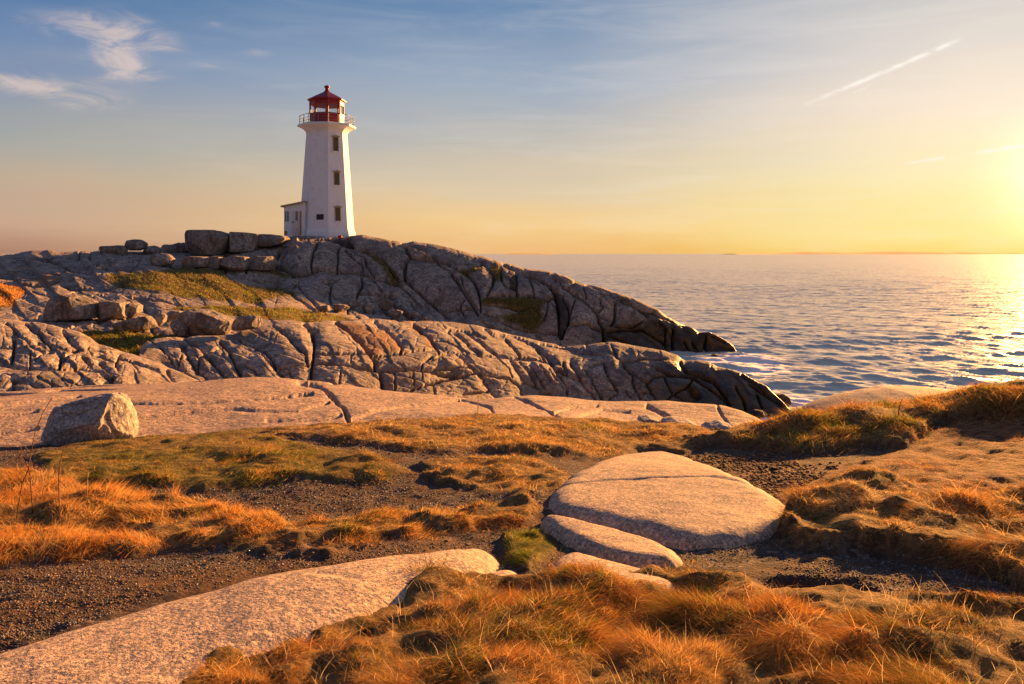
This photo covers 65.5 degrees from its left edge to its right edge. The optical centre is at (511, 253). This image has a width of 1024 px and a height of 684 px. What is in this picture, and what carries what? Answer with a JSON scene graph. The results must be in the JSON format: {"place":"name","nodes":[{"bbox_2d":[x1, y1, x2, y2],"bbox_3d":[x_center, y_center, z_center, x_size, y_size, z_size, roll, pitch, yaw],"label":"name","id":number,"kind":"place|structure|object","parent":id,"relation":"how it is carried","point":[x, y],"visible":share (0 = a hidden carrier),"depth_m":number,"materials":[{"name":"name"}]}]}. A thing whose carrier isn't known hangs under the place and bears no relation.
{"place":"outdoors","nodes":[
{"label":"outdoors","id":0,"kind":"place"},
{"bbox_2d":[0,319,198,391],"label":"lit ledge","id":1,"kind":"object","parent":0,"point":[35,355],"visible":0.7,"depth_m":22.33,"materials":[{"name":"stone"}]},
{"bbox_2d":[0,434,556,652],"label":"gravel","id":2,"kind":"structure","parent":0,"point":[2,636],"depth_m":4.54,"materials":[{"name":"gravel"}]},
{"bbox_2d":[0,235,735,355],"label":"headland","id":3,"kind":"structure","parent":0,"point":[322,271],"depth_m":58.57,"materials":[{"name":"stone"}]},
{"bbox_2d":[42,294,98,321],"bbox_3d":[-20.622,2.502,37.442,2.542,1.267,2.054,0,0,0],"label":"boulder","id":4,"kind":"object","parent":3,"relation":"on","point":[67,307],"visible":0.97,"depth_m":36.57,"materials":[{"name":"grey stone"}]},
{"bbox_2d":[99,245,127,254],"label":"boulder","id":5,"kind":"object","parent":3,"relation":"on","point":[119,249],"visible":0.85,"depth_m":61.41,"materials":[{"name":"grey stone"}]},
{"bbox_2d":[98,300,130,319],"bbox_3d":[-18.938,2.671,37.939,1.230,0.965,1.652,0,0,0],"label":"boulder","id":6,"kind":"object","parent":3,"relation":"on","point":[112,309],"visible":0.9,"depth_m":37.28,"materials":[{"name":"grey stone"}]},
{"bbox_2d":[112,316,157,331],"bbox_3d":[-16.515,3.058,34.847,1.748,0.679,1.451,0,0,0],"label":"boulder","id":7,"kind":"object","parent":3,"relation":"on","point":[142,323],"visible":0.95,"depth_m":34.32,"materials":[{"name":"grey stone"}]},
{"bbox_2d":[128,302,142,317],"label":"boulder","id":8,"kind":"object","parent":3,"relation":"on","point":[135,309],"visible":0.96,"depth_m":38.20,"materials":[{"name":"beige stone"}]},
{"bbox_2d":[124,239,147,250],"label":"boulder","id":9,"kind":"object","parent":3,"relation":"on","point":[135,245],"visible":0.99,"depth_m":62.60,"materials":[{"name":"grey stone"}]},
{"bbox_2d":[143,245,164,254],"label":"boulder","id":10,"kind":"object","parent":3,"relation":"on","point":[150,250],"visible":0.72,"depth_m":62.98,"materials":[{"name":"grey stone"}]},
{"bbox_2d":[154,313,166,325],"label":"boulder","id":11,"kind":"object","parent":3,"relation":"on","point":[160,319],"visible":0.91,"depth_m":36.29,"materials":[{"name":"beige stone"}]},
{"bbox_2d":[148,253,174,265],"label":"boulder","id":12,"kind":"object","parent":3,"relation":"on","point":[160,259],"visible":0.98,"depth_m":57.04,"materials":[{"name":"grey stone"}]},
{"bbox_2d":[166,310,182,321],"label":"boulder","id":13,"kind":"object","parent":3,"relation":"on","point":[172,315],"visible":0.69,"depth_m":37.98,"materials":[{"name":"grey stone"}]},
{"bbox_2d":[161,242,188,252],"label":"boulder","id":14,"kind":"object","parent":3,"relation":"on","point":[175,248],"visible":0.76,"depth_m":65.87,"materials":[{"name":"grey stone"}]},
{"bbox_2d":[170,319,187,336],"bbox_3d":[-14.086,3.138,33.747,0.726,0.764,0.760,0,0,0],"label":"boulder","id":15,"kind":"object","parent":3,"relation":"on","point":[179,328],"visible":0.95,"depth_m":33.49,"materials":[{"name":"grey stone"}]},
{"bbox_2d":[181,256,208,267],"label":"boulder","id":16,"kind":"object","parent":3,"relation":"on","point":[195,261],"visible":0.92,"depth_m":58.31,"materials":[{"name":"grey stone"}]},
{"bbox_2d":[177,309,234,335],"bbox_3d":[-13.189,2.977,34.476,2.266,1.165,2.015,0,0,0],"label":"boulder","id":17,"kind":"object","parent":3,"relation":"on","point":[203,322],"visible":0.92,"depth_m":33.68,"materials":[{"name":"grey stone"}]},
{"bbox_2d":[185,230,228,255],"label":"boulder","id":18,"kind":"object","parent":3,"relation":"on","point":[205,242],"visible":0.91,"depth_m":63.90,"materials":[{"name":"grey stone"}]},
{"bbox_2d":[207,256,222,268],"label":"boulder","id":19,"kind":"object","parent":3,"relation":"on","point":[214,261],"visible":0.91,"depth_m":58.84,"materials":[{"name":"grey stone"}]},
{"bbox_2d":[219,256,248,270],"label":"boulder","id":20,"kind":"object","parent":3,"relation":"on","point":[233,263],"visible":0.98,"depth_m":59.03,"materials":[{"name":"grey stone"}]},
{"bbox_2d":[228,232,259,252],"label":"boulder","id":21,"kind":"object","parent":3,"relation":"on","point":[239,242],"visible":0.86,"depth_m":65.20,"materials":[{"name":"grey stone"}]},
{"bbox_2d":[248,256,277,270],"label":"boulder","id":22,"kind":"object","parent":3,"relation":"on","point":[262,263],"visible":0.97,"depth_m":60.22,"materials":[{"name":"grey stone"}]},
{"bbox_2d":[0,254,546,354],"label":"grass","id":23,"kind":"structure","parent":3,"relation":"on","point":[106,336],"depth_m":48.97,"materials":[{"name":"green"}]},
{"bbox_2d":[258,234,289,246],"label":"boulder","id":24,"kind":"object","parent":3,"relation":"on","point":[268,240],"visible":0.96,"depth_m":66.04,"materials":[{"name":"grey stone"}]},
{"bbox_2d":[280,85,355,238],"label":"lighthouse","id":25,"kind":"object","parent":3,"relation":"on","point":[323,208],"visible":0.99,"depth_m":73.22,"materials":[{"name":"white paint"}]},
{"bbox_2d":[331,135,339,151],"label":"window","id":26,"kind":"structure","parent":25,"relation":"in","point":[335,137],"depth_m":73.57,"materials":[{"name":"brown glass"}]},
{"bbox_2d":[332,170,340,185],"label":"window","id":27,"kind":"structure","parent":25,"relation":"in","point":[336,173],"depth_m":73.40,"materials":[{"name":"glass"}]},
{"bbox_2d":[333,205,341,221],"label":"window","id":28,"kind":"structure","parent":25,"relation":"in","point":[337,208],"depth_m":73.23,"materials":[{"name":"brown glass"}]},
{"bbox_2d":[318,305,329,311],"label":"boulder","id":29,"kind":"object","parent":3,"relation":"on","point":[325,308],"visible":0.95,"depth_m":48.66,"materials":[{"name":"grey stone"}]},
{"bbox_2d":[331,304,349,311],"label":"boulder","id":30,"kind":"object","parent":3,"relation":"on","point":[338,307],"visible":1,"depth_m":50.96,"materials":[{"name":"grey stone"}]},
{"bbox_2d":[346,300,360,307],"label":"boulder","id":31,"kind":"object","parent":3,"relation":"on","point":[353,303],"visible":0.97,"depth_m":54.70,"materials":[{"name":"grey stone"}]},
{"bbox_2d":[362,302,375,312],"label":"boulder","id":32,"kind":"object","parent":3,"relation":"on","point":[369,307],"visible":1,"depth_m":54.15,"materials":[{"name":"grey stone"}]},
{"bbox_2d":[378,299,392,311],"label":"boulder","id":33,"kind":"object","parent":3,"relation":"on","point":[385,305],"visible":1,"depth_m":55.76,"materials":[{"name":"grey stone"}]},
{"bbox_2d":[388,310,402,318],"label":"boulder","id":34,"kind":"object","parent":3,"relation":"on","point":[395,314],"visible":1,"depth_m":53.11,"materials":[{"name":"grey stone"}]},
{"bbox_2d":[402,311,419,319],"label":"boulder","id":35,"kind":"object","parent":3,"relation":"on","point":[411,315],"visible":1,"depth_m":54.32,"materials":[{"name":"grey stone"}]},
{"bbox_2d":[420,315,432,320],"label":"boulder","id":36,"kind":"object","parent":3,"relation":"on","point":[426,318],"visible":0.68,"depth_m":53.59,"materials":[{"name":"grey stone"}]},
{"bbox_2d":[0,377,761,446],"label":"granite shelf","id":37,"kind":"object","parent":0,"point":[195,407],"visible":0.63,"depth_m":14.35,"materials":[{"name":"beige stone"}]},
{"bbox_2d":[41,392,138,444],"bbox_3d":[-5.681,2.223,10.632,1.222,0.729,0.874,0,0,0],"label":"boulder","id":38,"kind":"object","parent":37,"relation":"on","point":[105,416],"visible":0.83,"depth_m":10.37,"materials":[{"name":"grey stone"}]},
{"bbox_2d":[637,414,659,422],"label":"boulder","id":39,"kind":"object","parent":37,"relation":"on","point":[644,418],"visible":0.67,"depth_m":12.10,"materials":[{"name":"grey stone"}]},
{"bbox_2d":[660,416,695,424],"bbox_3d":[2.513,2.564,12.037,0.528,0.174,0.623,0,0,0],"label":"boulder","id":40,"kind":"object","parent":37,"relation":"on","point":[676,419],"visible":0.36,"depth_m":11.98,"materials":[{"name":"grey stone"}]},
{"bbox_2d":[701,420,731,429],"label":"boulder","id":41,"kind":"object","parent":37,"relation":"on","point":[719,424],"visible":0.44,"depth_m":11.54,"materials":[{"name":"grey stone"}]},
{"bbox_2d":[217,476,545,552],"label":"grass","id":42,"kind":"structure","parent":0,"point":[392,511],"depth_m":5.34,"materials":[{"name":"orange plant"}]},
{"bbox_2d":[140,319,790,417],"bbox_3d":[-2.321,6.491,38.529,28.696,7.056,21.978,0,0,-23],"label":"rock ledge","id":43,"kind":"object","parent":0,"point":[454,359],"visible":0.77,"depth_m":33.64,"materials":[{"name":"stone"}]},
{"bbox_2d":[231,315,262,330],"bbox_3d":[-10.538,2.735,31.545,1.218,0.629,0.947,0,0,0],"label":"boulder","id":44,"kind":"object","parent":43,"relation":"on","point":[247,322],"visible":1,"depth_m":31.20,"materials":[{"name":"grey stone"}]},
{"bbox_2d":[0,379,1023,683],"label":"ground","id":45,"kind":"structure","parent":0,"point":[896,447],"depth_m":5.00,"materials":[{"name":"brown plant"}]},
{"bbox_2d":[20,447,33,513],"bbox_3d":[-3.413,1.600,5.600,0.096,0.486,0.007,0,0,0],"label":"dry stem","id":46,"kind":"object","parent":45,"relation":"on","point":[30,480],"visible":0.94,"depth_m":5.60,"materials":[{"name":"brown plant"}]},
{"bbox_2d":[16,398,51,519],"bbox_3d":[-3.242,1.393,5.378,0.252,0.842,0.096,0,0,0],"label":"dry stem","id":47,"kind":"object","parent":45,"relation":"on","point":[28,464],"visible":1,"depth_m":5.40,"materials":[{"name":"brown plant"}]},
{"bbox_2d":[58,446,66,520],"bbox_3d":[-3.018,1.553,5.378,0.125,0.546,0.037,0,0,35],"label":"dry stem","id":48,"kind":"object","parent":45,"relation":"on","point":[59,482],"visible":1,"depth_m":5.40,"materials":[{"name":"brown plant"}]},
{"bbox_2d":[0,464,306,567],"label":"grass","id":49,"kind":"structure","parent":45,"relation":"on","point":[68,532],"depth_m":5.56,"materials":[{"name":"orange plant"}]},
{"bbox_2d":[33,427,404,490],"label":"grass","id":50,"kind":"structure","parent":45,"relation":"on","point":[142,471],"depth_m":7.64,"materials":[{"name":"green"}]},
{"bbox_2d":[0,549,499,683],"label":"granite slab","id":51,"kind":"structure","parent":45,"relation":"on","point":[163,643],"depth_m":3.17,"materials":[{"name":"beige stone"}]},
{"bbox_2d":[265,412,713,462],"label":"grass","id":52,"kind":"structure","parent":45,"relation":"on","point":[506,433],"depth_m":9.35,"materials":[{"name":"orange plant"}]},
{"bbox_2d":[415,453,568,494],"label":"grass","id":53,"kind":"structure","parent":45,"relation":"on","point":[482,465],"depth_m":7.24,"materials":[{"name":"orange plant"}]},
{"bbox_2d":[493,570,515,575],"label":"granite slab","id":54,"kind":"structure","parent":45,"relation":"on","point":[508,572],"depth_m":4.13,"materials":[{"name":"beige stone"}]},
{"bbox_2d":[498,523,572,568],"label":"grass","id":55,"kind":"structure","parent":45,"relation":"on","point":[519,553],"depth_m":4.71,"materials":[{"name":"green plant"}]},
{"bbox_2d":[540,515,682,569],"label":"granite slab","id":56,"kind":"structure","parent":45,"relation":"on","point":[611,544],"depth_m":4.71,"materials":[{"name":"beige stone"}]},
{"bbox_2d":[551,552,675,591],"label":"granite slab","id":57,"kind":"structure","parent":45,"relation":"on","point":[579,557],"depth_m":4.11,"materials":[{"name":"beige stone"}]},
{"bbox_2d":[510,462,807,546],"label":"grass","id":58,"kind":"structure","parent":45,"relation":"on","point":[747,543],"depth_m":4.99,"materials":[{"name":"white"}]},
{"bbox_2d":[548,451,784,550],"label":"granite slab","id":59,"kind":"structure","parent":45,"relation":"on","point":[670,500],"depth_m":5.68,"materials":[{"name":"beige stone"}]},
{"bbox_2d":[459,529,1023,595],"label":"gravel","id":60,"kind":"structure","parent":45,"relation":"on","point":[900,573],"depth_m":4.22,"materials":[{"name":"gravel"}]},
{"bbox_2d":[680,372,1023,454],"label":"grass","id":61,"kind":"structure","parent":45,"relation":"on","point":[1012,399],"depth_m":9.18,"materials":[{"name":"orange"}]},
{"bbox_2d":[802,386,948,411],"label":"granite slab","id":62,"kind":"structure","parent":45,"relation":"on","point":[867,394],"depth_m":12.07,"materials":[{"name":"beige stone"}]},
{"bbox_2d":[0,0,1023,253],"label":"sky","id":63,"kind":"structure","parent":0,"point":[482,126],"materials":[{"name":"blue"}]},
{"bbox_2d":[508,253,548,253],"bbox_3d":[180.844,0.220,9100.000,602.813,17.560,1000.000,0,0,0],"label":"distant hills","id":64,"kind":"structure","parent":0,"point":[528,253],"depth_m":8814.24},
{"bbox_2d":[58,453,1010,595],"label":"grass","id":65,"kind":"structure","parent":0,"point":[420,508],"depth_m":4.83,"materials":[{"name":"brown plant"}]},
{"bbox_2d":[170,545,1023,683],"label":"grass","id":66,"kind":"structure","parent":0,"point":[609,640],"depth_m":2.98,"materials":[{"name":"orange plant"}]},
{"bbox_2d":[532,531,720,571],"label":"grass","id":67,"kind":"structure","parent":0,"point":[673,569],"depth_m":4.46,"materials":[{"name":"brown"}]},
{"bbox_2d":[473,254,1023,420],"bbox_3d":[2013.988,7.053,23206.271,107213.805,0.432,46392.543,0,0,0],"label":"sea","id":68,"kind":"structure","parent":0,"point":[800,329],"depth_m":101.80,"materials":[{"name":"liquid"}]},
{"bbox_2d":[749,409,766,418],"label":"sea rock","id":69,"kind":"object","parent":68,"relation":"in","point":[758,413],"visible":0.9,"depth_m":32.80,"materials":[{"name":"grey stone"}]},
{"bbox_2d":[774,393,791,406],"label":"sea rock","id":70,"kind":"object","parent":68,"relation":"in","point":[785,399],"visible":0.37,"depth_m":36.69,"materials":[{"name":"grey stone"}]},
{"bbox_2d":[685,450,848,503],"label":"gravel","id":71,"kind":"structure","parent":0,"point":[775,489],"depth_m":7.38,"materials":[{"name":"gravel"}]},
{"bbox_2d":[745,251,1023,253],"bbox_3d":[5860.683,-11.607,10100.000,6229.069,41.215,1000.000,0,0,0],"label":"distant hills","id":72,"kind":"structure","parent":0,"point":[912,252],"depth_m":9804.95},
{"bbox_2d":[768,464,1023,592],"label":"grass","id":73,"kind":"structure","parent":0,"point":[987,501],"depth_m":5.03,"materials":[{"name":"orange plant"}]},
{"bbox_2d":[805,407,1023,494],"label":"grass","id":74,"kind":"structure","parent":0,"point":[905,478],"depth_m":6.74,"materials":[{"name":"orange plant"}]}
]}

